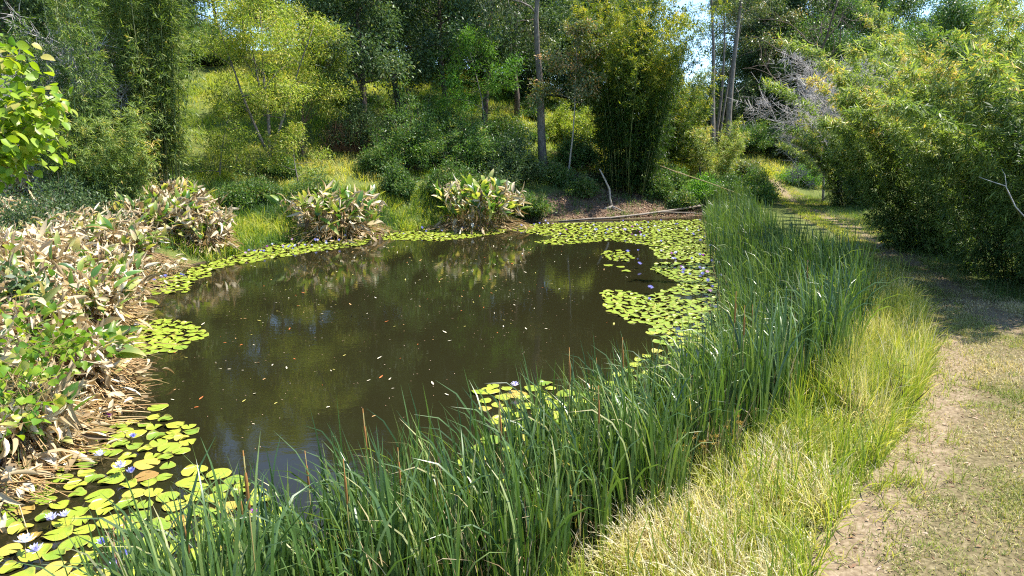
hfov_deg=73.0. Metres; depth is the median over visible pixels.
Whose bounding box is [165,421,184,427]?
lily pad
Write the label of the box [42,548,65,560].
lily pad
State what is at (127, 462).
lily pad
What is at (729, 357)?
cattail
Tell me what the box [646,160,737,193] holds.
bamboo pole
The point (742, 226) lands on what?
cattail
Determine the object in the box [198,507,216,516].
lily pad
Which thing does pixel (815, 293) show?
cattail
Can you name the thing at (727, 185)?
leafy shrub
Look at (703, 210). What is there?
cattail
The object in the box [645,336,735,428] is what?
cattail
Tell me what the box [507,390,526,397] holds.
lily pad
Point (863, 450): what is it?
grass
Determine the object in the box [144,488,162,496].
lily pad
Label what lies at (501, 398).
lily pad
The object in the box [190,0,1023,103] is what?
sky
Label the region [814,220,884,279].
cattail
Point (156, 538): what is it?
lily pad
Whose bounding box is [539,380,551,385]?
lily pad
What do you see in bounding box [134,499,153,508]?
lily pad
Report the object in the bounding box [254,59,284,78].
bracken tuft
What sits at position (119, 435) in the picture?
lily pad
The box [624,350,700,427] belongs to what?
cattail
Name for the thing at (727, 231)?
cattail
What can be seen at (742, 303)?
cattail
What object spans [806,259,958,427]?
grass
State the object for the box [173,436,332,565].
cattail
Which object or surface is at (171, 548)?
lily pad
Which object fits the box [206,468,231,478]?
lily pad
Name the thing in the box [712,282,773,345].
cattail
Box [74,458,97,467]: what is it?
lily pad
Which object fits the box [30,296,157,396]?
water plant
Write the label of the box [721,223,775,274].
cattail
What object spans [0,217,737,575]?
water
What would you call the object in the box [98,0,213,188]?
bamboo clump
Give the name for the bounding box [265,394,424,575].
cattail
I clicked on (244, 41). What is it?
wattle tree
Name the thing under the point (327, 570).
cattail
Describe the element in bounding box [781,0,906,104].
forest tree
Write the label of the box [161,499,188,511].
lily pad
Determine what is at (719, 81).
leafy shrub
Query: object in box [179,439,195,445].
lily pad
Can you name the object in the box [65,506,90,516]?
lily pad
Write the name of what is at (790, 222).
cattail
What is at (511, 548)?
cattail
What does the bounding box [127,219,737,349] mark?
lily pads
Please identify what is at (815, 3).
forest tree
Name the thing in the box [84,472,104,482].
lily pad
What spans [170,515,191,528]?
lily pad
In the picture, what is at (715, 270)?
cattail
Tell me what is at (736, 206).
cattail
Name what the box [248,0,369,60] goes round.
forest tree
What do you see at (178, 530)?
cattail
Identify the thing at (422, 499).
cattail
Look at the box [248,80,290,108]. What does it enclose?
bracken tuft
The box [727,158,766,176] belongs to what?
leafy shrub
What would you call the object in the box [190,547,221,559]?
lily pad
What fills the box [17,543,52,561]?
lily pad
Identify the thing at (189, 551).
cattail
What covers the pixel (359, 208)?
water plant
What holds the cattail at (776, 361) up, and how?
on the ground at (784, 212)
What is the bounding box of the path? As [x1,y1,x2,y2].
[768,181,1023,575]
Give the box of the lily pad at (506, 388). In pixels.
[501,387,511,389]
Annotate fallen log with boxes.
[558,205,703,221]
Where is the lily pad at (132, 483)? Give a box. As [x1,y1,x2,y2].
[119,478,136,487]
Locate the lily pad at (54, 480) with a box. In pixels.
[49,473,73,482]
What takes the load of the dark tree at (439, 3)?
on the ground at (784, 212)
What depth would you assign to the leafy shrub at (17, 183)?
30.48 m
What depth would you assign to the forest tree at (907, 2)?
68.96 m
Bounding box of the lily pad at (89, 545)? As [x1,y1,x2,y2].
[87,536,111,548]
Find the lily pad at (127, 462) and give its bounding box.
[111,460,131,467]
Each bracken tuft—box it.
[213,89,261,115]
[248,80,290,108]
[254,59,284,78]
[311,90,353,104]
[315,78,361,107]
[340,76,358,91]
[462,88,480,104]
[507,90,526,101]
[520,95,544,109]
[520,106,549,121]
[529,128,552,141]
[545,98,571,113]
[575,104,589,116]
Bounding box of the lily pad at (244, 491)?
[230,487,245,496]
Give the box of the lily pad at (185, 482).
[175,475,203,487]
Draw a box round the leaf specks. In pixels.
[207,250,598,448]
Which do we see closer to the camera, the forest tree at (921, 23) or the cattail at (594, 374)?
the cattail at (594, 374)
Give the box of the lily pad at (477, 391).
[470,389,486,393]
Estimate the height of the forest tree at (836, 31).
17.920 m
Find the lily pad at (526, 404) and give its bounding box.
[517,403,530,408]
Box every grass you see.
[0,243,198,505]
[158,175,524,259]
[467,233,951,575]
[514,150,703,217]
[657,156,783,175]
[771,181,928,253]
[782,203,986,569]
[789,191,1023,303]
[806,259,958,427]
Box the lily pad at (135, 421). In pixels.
[125,419,138,424]
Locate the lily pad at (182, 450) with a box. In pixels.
[172,447,190,453]
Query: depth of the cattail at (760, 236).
23.30 m
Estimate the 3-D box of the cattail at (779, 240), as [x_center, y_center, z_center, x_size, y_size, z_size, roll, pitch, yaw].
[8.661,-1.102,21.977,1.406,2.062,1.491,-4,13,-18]
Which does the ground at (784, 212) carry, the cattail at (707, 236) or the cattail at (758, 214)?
the cattail at (758, 214)
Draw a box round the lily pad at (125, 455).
[118,452,136,459]
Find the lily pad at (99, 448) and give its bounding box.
[88,444,110,453]
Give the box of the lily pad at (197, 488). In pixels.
[189,483,207,491]
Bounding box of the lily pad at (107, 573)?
[94,569,118,575]
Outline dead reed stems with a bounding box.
[106,517,124,572]
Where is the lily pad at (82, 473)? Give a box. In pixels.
[77,469,94,476]
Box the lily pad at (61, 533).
[41,524,72,540]
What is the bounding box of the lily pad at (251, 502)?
[246,493,267,504]
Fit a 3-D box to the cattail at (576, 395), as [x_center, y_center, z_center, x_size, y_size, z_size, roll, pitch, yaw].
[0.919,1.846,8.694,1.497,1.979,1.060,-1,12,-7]
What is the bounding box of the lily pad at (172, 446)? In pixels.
[157,442,182,452]
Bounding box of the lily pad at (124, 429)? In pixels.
[116,427,133,432]
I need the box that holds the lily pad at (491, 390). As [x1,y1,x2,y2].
[481,387,499,393]
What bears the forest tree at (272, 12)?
on the ground at (784, 212)
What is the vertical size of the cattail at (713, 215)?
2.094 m
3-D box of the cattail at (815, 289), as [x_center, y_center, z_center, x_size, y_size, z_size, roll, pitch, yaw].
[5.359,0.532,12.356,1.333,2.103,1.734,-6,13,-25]
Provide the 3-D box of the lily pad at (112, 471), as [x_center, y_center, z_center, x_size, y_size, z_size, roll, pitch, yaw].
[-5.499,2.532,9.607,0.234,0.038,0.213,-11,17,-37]
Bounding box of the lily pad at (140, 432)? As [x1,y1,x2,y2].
[125,429,146,437]
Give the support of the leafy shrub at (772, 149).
on the ground at (784, 212)
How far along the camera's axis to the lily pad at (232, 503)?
8.70 m
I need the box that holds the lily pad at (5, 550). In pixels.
[0,543,22,555]
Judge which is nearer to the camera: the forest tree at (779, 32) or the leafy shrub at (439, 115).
the leafy shrub at (439, 115)
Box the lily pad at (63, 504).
[49,500,69,508]
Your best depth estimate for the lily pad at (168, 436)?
10.74 m
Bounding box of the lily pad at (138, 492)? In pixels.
[122,488,145,497]
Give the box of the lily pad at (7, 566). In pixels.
[0,560,22,573]
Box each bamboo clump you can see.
[0,0,123,198]
[21,84,161,204]
[53,0,170,178]
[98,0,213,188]
[558,0,732,193]
[652,65,726,168]
[674,114,751,179]
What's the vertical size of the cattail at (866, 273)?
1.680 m
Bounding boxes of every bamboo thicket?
[759,3,1023,256]
[773,0,1023,284]
[776,108,918,207]
[852,0,1023,227]
[874,19,1023,284]
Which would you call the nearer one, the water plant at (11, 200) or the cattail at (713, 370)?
the cattail at (713, 370)
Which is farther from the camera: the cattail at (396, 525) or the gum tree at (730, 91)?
the gum tree at (730, 91)
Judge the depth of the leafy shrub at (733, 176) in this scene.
45.13 m
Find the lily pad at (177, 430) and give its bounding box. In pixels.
[166,428,180,434]
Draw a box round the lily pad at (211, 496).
[206,492,225,501]
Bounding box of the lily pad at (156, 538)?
[143,531,172,546]
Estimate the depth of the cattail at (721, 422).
8.47 m
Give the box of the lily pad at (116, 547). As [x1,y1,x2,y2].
[105,541,127,552]
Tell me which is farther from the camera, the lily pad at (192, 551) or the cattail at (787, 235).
the cattail at (787, 235)
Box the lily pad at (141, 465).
[133,458,159,469]
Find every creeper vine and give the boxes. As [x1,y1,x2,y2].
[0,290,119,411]
[0,360,63,440]
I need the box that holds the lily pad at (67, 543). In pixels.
[57,535,90,550]
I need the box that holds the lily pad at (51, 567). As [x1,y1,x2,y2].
[35,561,72,575]
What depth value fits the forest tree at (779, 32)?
69.40 m
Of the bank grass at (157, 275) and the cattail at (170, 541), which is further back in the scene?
the bank grass at (157, 275)
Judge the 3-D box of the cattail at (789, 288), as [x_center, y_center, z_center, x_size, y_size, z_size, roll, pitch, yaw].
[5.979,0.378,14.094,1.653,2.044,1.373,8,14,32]
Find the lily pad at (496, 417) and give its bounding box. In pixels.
[492,415,507,423]
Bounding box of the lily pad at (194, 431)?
[182,427,198,434]
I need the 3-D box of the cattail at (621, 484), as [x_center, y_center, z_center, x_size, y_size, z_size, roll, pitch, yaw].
[1.186,1.674,7.029,1.682,2.039,1.293,-3,12,-14]
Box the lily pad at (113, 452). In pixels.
[103,449,122,455]
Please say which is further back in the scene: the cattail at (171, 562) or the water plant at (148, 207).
the water plant at (148, 207)
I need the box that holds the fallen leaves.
[0,254,186,527]
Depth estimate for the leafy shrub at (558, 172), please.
42.41 m
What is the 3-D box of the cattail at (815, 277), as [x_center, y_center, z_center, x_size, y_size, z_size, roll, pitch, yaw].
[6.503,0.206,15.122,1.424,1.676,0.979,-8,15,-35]
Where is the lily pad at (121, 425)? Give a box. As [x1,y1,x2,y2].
[109,422,127,428]
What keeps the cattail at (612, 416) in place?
on the ground at (784, 212)
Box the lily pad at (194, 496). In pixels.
[184,492,201,500]
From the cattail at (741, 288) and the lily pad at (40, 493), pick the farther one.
the cattail at (741, 288)
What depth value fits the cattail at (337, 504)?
6.73 m
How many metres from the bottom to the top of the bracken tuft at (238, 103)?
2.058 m
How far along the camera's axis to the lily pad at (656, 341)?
15.86 m
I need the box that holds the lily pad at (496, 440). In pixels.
[480,435,500,443]
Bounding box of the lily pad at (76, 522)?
[71,515,91,525]
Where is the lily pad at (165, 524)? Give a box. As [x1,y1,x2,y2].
[144,517,170,530]
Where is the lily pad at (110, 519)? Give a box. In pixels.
[96,514,123,527]
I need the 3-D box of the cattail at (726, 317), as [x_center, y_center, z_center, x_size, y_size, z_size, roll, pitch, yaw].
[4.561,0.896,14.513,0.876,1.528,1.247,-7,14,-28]
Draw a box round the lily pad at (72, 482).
[63,478,86,489]
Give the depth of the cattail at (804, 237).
21.40 m
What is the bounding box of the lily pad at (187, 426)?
[181,424,195,428]
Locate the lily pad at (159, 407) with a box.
[147,404,168,410]
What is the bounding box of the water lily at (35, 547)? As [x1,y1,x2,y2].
[27,542,43,563]
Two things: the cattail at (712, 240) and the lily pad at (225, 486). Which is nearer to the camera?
the lily pad at (225, 486)
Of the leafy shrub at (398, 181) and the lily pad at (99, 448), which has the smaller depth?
the lily pad at (99, 448)
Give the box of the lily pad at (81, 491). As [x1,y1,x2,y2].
[68,487,86,496]
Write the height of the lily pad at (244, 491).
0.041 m
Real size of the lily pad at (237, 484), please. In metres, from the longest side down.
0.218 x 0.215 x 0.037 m
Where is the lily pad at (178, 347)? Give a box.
[173,345,188,349]
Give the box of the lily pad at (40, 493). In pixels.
[29,486,55,499]
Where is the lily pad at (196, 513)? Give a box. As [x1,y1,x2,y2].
[182,505,203,515]
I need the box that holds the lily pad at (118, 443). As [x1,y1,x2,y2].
[111,438,129,446]
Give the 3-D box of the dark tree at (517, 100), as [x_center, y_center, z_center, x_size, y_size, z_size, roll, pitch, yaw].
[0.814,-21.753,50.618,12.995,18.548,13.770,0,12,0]
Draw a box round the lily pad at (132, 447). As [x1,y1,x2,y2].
[126,443,142,449]
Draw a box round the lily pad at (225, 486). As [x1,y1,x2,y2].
[212,484,229,491]
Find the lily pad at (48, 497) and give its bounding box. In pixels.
[35,496,56,504]
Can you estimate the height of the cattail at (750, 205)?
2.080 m
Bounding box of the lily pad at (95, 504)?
[88,499,113,509]
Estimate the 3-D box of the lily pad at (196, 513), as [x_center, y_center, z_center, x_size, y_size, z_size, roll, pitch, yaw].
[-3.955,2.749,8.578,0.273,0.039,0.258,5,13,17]
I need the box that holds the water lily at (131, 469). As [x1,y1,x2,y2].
[126,467,134,479]
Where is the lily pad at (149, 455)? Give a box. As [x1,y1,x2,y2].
[144,452,161,458]
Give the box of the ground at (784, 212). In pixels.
[0,50,1023,575]
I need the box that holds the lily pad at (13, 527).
[7,521,33,533]
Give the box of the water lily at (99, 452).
[93,449,106,464]
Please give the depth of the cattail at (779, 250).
20.45 m
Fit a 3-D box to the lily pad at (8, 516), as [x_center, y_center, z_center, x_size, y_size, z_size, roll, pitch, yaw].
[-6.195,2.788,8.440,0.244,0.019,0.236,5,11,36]
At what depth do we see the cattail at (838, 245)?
17.90 m
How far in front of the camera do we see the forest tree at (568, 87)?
57.88 m
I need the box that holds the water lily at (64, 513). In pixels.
[58,509,70,525]
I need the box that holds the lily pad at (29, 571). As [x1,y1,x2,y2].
[10,567,34,575]
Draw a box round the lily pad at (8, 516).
[0,513,16,520]
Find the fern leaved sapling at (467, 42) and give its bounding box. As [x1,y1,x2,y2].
[426,18,528,133]
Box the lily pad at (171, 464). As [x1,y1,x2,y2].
[160,461,175,469]
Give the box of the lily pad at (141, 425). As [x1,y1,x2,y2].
[138,422,151,426]
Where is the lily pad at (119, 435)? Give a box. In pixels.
[108,433,124,439]
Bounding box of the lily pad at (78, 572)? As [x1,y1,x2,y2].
[68,565,92,575]
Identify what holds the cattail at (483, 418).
on the ground at (784, 212)
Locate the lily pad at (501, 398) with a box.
[495,393,509,399]
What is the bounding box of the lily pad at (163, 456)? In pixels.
[157,451,172,459]
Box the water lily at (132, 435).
[129,433,136,444]
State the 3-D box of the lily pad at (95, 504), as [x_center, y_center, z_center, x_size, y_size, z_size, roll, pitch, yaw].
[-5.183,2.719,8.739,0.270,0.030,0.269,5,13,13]
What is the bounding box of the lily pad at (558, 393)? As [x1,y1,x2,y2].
[556,389,574,396]
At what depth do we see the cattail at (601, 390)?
9.54 m
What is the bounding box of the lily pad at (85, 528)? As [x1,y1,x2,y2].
[73,524,95,533]
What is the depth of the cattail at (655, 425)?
7.62 m
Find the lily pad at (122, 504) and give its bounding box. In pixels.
[114,497,137,509]
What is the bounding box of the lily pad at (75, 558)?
[70,551,98,564]
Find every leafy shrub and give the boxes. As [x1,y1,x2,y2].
[0,181,94,231]
[0,260,66,324]
[12,171,135,227]
[55,166,139,225]
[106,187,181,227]
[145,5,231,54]
[152,168,205,190]
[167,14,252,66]
[211,168,261,211]
[239,172,288,204]
[254,146,304,179]
[286,166,341,202]
[312,80,391,149]
[315,119,384,151]
[351,127,410,177]
[361,73,461,170]
[376,156,420,198]
[394,87,476,137]
[416,154,481,199]
[426,104,506,173]
[461,106,537,149]
[469,159,521,192]
[474,121,552,184]
[510,188,561,220]
[534,155,577,186]
[535,99,595,141]
[547,119,601,168]
[559,165,605,201]
[577,94,614,143]
[640,168,680,199]
[653,162,691,189]
[662,185,701,210]
[671,124,718,162]
[679,77,720,125]
[679,172,720,202]
[687,55,740,125]
[699,69,789,128]
[704,175,755,203]
[706,165,751,194]
[721,116,782,157]
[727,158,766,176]
[734,62,803,126]
[739,163,790,192]
[741,176,782,204]
[755,106,812,162]
[774,159,827,187]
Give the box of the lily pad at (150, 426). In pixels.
[146,423,162,429]
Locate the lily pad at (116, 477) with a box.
[97,472,124,483]
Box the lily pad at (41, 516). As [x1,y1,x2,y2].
[34,510,51,520]
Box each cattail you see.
[7,481,247,575]
[44,500,204,575]
[55,488,207,575]
[68,483,251,571]
[71,438,293,575]
[108,515,280,575]
[110,487,256,575]
[121,438,342,575]
[167,487,282,575]
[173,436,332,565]
[193,455,326,575]
[204,478,338,575]
[225,445,354,569]
[227,464,323,575]
[228,459,433,575]
[234,467,369,575]
[263,481,380,575]
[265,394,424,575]
[277,451,394,575]
[285,429,483,575]
[287,427,455,575]
[296,454,415,560]
[302,419,410,543]
[332,439,433,499]
[341,436,442,575]
[346,434,498,575]
[351,405,476,539]
[356,387,529,524]
[357,469,506,575]
[378,419,528,575]
[386,457,480,575]
[392,397,519,575]
[392,453,494,575]
[414,366,549,508]
[415,398,545,575]
[431,434,526,545]
[442,432,604,575]
[446,394,580,575]
[451,425,554,575]
[454,376,580,535]
[471,387,597,559]
[481,365,609,475]
[493,386,627,536]
[495,442,601,575]
[498,427,597,575]
[502,348,611,454]
[503,387,614,550]
[513,356,613,493]
[521,379,643,562]
[534,362,672,523]
[545,367,629,472]
[546,361,656,465]
[561,337,657,443]
[561,358,650,442]
[561,399,658,538]
[567,347,709,533]
[573,383,648,452]
[577,353,691,515]
[578,368,673,454]
[580,341,668,417]
[581,339,674,422]
[593,371,688,449]
[601,379,714,503]
[607,335,701,402]
[608,361,724,482]
[618,366,734,503]
[624,324,710,386]
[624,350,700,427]
[627,336,738,454]
[632,338,691,448]
[634,358,707,471]
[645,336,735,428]
[650,319,749,464]
[652,349,735,482]
[656,416,701,509]
[661,318,724,412]
[664,340,770,431]
[665,336,705,385]
[668,324,727,363]
[672,334,773,465]
[676,289,790,437]
[679,303,771,394]
[682,314,744,379]
[686,316,786,436]
[689,305,815,446]
[694,320,737,363]
[695,196,709,222]
[696,289,750,349]
[697,294,763,346]
[700,182,718,203]
[700,217,720,247]
[701,227,748,289]
[701,309,740,354]
[702,202,722,231]
[703,227,732,264]
[703,303,743,338]
[704,196,725,227]
[704,216,720,243]
[704,217,728,252]
[705,193,722,210]
[705,205,741,233]
[706,186,717,206]
[707,212,737,255]
[709,228,741,268]
[709,253,750,319]
[710,201,741,227]
[710,202,724,219]
[711,223,736,266]
[711,243,731,281]
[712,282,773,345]
[714,178,733,207]
[714,194,734,218]
[714,243,756,303]
[714,271,737,307]
[715,269,756,322]
[716,274,756,325]
[718,187,734,208]
[718,212,749,233]
[718,265,782,330]
[718,411,753,492]
[719,192,745,216]
[720,221,751,256]
[721,217,750,253]
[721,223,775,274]
[722,199,747,232]
[722,305,807,413]
[723,202,745,231]
[723,262,791,318]
[724,212,745,239]
[724,295,774,345]
[725,193,748,218]
[725,246,757,281]
[725,251,770,290]
[727,224,767,271]
[727,279,754,305]
[728,177,748,202]
[728,219,761,267]
[730,214,757,242]
[730,254,770,296]
[732,185,752,206]
[732,207,755,233]
[733,293,817,423]
[734,245,787,298]
[735,200,758,233]
[736,186,758,208]
[736,229,781,263]
[736,275,793,345]
[736,309,793,356]
[737,192,762,215]
[737,254,773,278]
[737,297,770,324]
[739,284,794,329]
[740,211,768,235]
[740,272,790,321]
[740,310,789,376]
[741,270,792,311]
[743,197,763,222]
[743,233,769,252]
[743,253,767,294]
[743,303,796,330]
[745,235,788,273]
[745,292,811,373]
[746,279,834,416]
[748,245,795,301]
[750,222,770,258]
[751,221,788,251]
[751,259,804,318]
[752,235,796,277]
[753,202,773,226]
[754,196,776,229]
[757,217,785,241]
[758,208,780,243]
[758,241,789,276]
[761,210,781,229]
[761,284,798,323]
[762,274,797,318]
[763,212,785,241]
[763,223,803,258]
[763,227,814,270]
[765,312,824,399]
[768,228,801,246]
[769,300,811,338]
[770,235,801,267]
[770,263,843,325]
[771,233,811,276]
[772,264,851,356]
[773,244,828,300]
[774,208,814,244]
[774,249,824,300]
[774,299,832,374]
[775,219,819,255]
[775,222,810,258]
[777,236,830,287]
[777,256,827,312]
[780,287,798,329]
[781,233,815,276]
[781,255,884,375]
[781,281,878,382]
[782,215,807,247]
[782,232,830,258]
[782,285,838,349]
[787,258,842,316]
[790,221,833,283]
[791,273,867,353]
[793,274,845,314]
[795,260,826,301]
[796,226,823,249]
[797,226,860,289]
[797,263,875,352]
[798,263,842,291]
[801,231,863,275]
[804,332,836,405]
[805,220,841,251]
[805,241,850,291]
[809,224,851,269]
[812,245,908,327]
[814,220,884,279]
[814,224,870,284]
[814,231,855,259]
[817,264,892,341]
[820,243,888,300]
[821,256,909,332]
[826,259,881,319]
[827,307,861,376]
[832,227,878,305]
[832,231,886,279]
[842,268,882,304]
[843,257,888,304]
[864,279,889,326]
[873,255,895,296]
[883,249,899,283]
[895,247,915,286]
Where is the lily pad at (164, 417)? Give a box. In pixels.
[158,414,172,420]
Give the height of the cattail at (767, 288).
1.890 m
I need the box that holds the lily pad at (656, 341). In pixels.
[652,339,663,342]
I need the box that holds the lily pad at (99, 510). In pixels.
[96,507,113,514]
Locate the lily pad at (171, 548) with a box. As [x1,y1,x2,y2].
[157,543,177,555]
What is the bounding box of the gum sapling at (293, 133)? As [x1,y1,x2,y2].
[255,117,341,182]
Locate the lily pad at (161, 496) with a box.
[156,491,180,501]
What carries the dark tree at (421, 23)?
on the ground at (784, 212)
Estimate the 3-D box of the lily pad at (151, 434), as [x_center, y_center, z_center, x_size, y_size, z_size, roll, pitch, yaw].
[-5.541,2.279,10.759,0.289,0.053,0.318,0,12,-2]
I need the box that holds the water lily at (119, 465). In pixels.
[115,460,125,471]
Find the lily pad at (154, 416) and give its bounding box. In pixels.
[145,413,159,419]
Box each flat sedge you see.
[667,437,705,493]
[682,430,698,482]
[685,436,715,487]
[702,425,728,471]
[710,421,742,462]
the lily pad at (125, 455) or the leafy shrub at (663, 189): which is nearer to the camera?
the lily pad at (125, 455)
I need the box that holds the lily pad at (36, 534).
[19,531,42,542]
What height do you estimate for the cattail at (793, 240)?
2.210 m
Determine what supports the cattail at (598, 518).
on the ground at (784, 212)
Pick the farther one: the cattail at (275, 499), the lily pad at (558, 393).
the lily pad at (558, 393)
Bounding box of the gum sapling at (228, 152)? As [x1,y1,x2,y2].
[180,94,262,178]
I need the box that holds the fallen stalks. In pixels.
[0,256,202,532]
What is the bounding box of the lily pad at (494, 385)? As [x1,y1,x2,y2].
[487,384,498,387]
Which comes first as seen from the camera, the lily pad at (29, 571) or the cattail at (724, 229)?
the lily pad at (29, 571)
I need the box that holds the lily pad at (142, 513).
[128,510,149,521]
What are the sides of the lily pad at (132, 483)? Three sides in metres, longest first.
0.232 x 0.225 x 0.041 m
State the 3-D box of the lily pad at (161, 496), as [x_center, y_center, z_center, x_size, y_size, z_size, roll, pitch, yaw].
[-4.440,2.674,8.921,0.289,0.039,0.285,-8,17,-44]
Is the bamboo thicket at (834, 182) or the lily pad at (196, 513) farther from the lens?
the bamboo thicket at (834, 182)
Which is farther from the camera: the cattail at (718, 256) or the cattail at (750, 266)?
the cattail at (718, 256)
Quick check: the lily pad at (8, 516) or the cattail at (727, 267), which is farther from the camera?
the cattail at (727, 267)
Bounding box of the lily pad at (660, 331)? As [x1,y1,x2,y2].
[656,329,667,333]
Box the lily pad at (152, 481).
[141,477,156,485]
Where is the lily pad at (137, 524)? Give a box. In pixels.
[114,520,140,533]
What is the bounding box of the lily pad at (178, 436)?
[174,432,188,440]
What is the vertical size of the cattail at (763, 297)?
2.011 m
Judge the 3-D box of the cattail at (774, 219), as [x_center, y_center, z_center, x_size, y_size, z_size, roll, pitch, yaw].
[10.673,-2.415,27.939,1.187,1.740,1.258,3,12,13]
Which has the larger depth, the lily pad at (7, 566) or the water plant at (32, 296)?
the water plant at (32, 296)
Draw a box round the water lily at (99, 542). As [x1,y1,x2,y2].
[96,537,107,543]
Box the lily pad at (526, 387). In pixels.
[524,385,539,390]
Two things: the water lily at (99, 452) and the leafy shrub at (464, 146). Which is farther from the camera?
the leafy shrub at (464, 146)
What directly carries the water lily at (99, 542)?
on the water
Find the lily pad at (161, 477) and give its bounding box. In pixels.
[156,473,172,480]
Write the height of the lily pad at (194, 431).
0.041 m
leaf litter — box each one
[524,153,705,220]
[784,183,1023,575]
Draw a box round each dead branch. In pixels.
[599,169,621,210]
[980,170,1023,215]
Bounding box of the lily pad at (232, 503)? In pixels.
[215,501,236,512]
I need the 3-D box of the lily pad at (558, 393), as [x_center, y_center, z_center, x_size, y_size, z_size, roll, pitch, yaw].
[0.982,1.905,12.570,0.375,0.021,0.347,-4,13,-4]
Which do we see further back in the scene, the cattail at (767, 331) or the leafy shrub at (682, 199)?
the leafy shrub at (682, 199)
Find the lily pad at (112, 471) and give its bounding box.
[106,467,124,474]
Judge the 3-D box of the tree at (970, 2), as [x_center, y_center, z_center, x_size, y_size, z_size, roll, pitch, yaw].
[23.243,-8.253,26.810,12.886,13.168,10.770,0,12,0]
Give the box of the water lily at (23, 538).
[15,533,35,557]
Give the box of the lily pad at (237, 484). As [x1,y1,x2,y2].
[234,480,248,487]
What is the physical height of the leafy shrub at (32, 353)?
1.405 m
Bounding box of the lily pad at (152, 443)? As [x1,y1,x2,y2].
[149,439,167,446]
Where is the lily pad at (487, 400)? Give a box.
[479,398,490,402]
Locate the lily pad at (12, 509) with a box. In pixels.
[1,504,18,512]
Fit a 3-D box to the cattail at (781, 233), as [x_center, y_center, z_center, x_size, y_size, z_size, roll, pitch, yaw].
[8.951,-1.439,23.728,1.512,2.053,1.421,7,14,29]
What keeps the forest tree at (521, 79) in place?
on the ground at (784, 212)
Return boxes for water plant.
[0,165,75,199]
[0,191,61,221]
[0,213,107,254]
[0,219,97,291]
[0,222,47,258]
[0,261,55,317]
[0,271,90,365]
[0,320,80,422]
[0,358,118,480]
[10,202,130,237]
[18,256,158,331]
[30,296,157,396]
[71,242,162,302]
[72,214,179,274]
[94,192,185,243]
[113,166,174,182]
[118,176,191,194]
[134,176,220,206]
[134,190,239,242]
[164,199,243,254]
[263,179,395,244]
[422,169,533,234]
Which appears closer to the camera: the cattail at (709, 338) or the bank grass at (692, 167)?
the cattail at (709, 338)
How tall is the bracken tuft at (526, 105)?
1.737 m
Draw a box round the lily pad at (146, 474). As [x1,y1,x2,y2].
[134,470,158,480]
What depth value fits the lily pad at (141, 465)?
9.84 m
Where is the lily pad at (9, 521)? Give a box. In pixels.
[5,517,24,526]
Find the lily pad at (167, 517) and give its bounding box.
[165,512,179,520]
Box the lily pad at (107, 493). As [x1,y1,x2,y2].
[84,489,114,502]
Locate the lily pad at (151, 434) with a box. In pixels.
[146,430,166,439]
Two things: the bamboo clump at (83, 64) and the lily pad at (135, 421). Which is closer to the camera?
the lily pad at (135, 421)
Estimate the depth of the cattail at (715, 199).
39.86 m
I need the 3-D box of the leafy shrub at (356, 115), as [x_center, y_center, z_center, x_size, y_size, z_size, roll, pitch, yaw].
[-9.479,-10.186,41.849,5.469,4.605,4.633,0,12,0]
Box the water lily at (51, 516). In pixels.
[45,512,57,529]
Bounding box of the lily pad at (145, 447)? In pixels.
[137,444,151,450]
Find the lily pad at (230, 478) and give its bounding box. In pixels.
[224,475,243,483]
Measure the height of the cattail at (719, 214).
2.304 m
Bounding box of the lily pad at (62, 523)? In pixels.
[51,515,74,527]
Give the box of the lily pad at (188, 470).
[181,464,207,475]
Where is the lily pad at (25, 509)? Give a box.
[14,505,34,514]
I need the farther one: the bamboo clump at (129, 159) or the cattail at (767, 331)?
the bamboo clump at (129, 159)
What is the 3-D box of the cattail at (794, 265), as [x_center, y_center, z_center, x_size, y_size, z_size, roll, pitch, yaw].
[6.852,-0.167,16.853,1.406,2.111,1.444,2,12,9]
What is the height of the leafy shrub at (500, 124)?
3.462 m
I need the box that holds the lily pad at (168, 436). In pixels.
[162,432,175,438]
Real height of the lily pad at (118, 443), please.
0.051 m
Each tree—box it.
[0,0,102,81]
[0,0,108,97]
[0,0,111,65]
[0,0,156,195]
[0,33,77,198]
[166,0,236,39]
[186,0,346,176]
[188,0,271,34]
[228,0,283,30]
[236,0,342,45]
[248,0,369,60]
[256,1,369,154]
[266,0,448,120]
[305,0,470,122]
[332,0,422,71]
[360,0,523,108]
[363,1,464,80]
[399,12,495,75]
[414,0,492,83]
[428,0,594,125]
[435,0,571,97]
[442,0,600,115]
[472,0,614,167]
[479,0,587,107]
[492,0,640,110]
[555,0,699,120]
[691,0,768,90]
[692,0,790,94]
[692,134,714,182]
[695,0,744,83]
[701,0,742,143]
[712,0,743,146]
[716,0,806,130]
[717,0,777,145]
[719,0,825,129]
[723,0,741,149]
[727,40,921,207]
[728,4,832,94]
[733,0,840,111]
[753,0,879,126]
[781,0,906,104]
[795,25,901,150]
[804,1,865,34]
[819,0,949,133]
[848,0,934,71]
[877,0,948,45]
[882,0,1019,106]
[910,0,1003,69]
[923,0,1023,96]

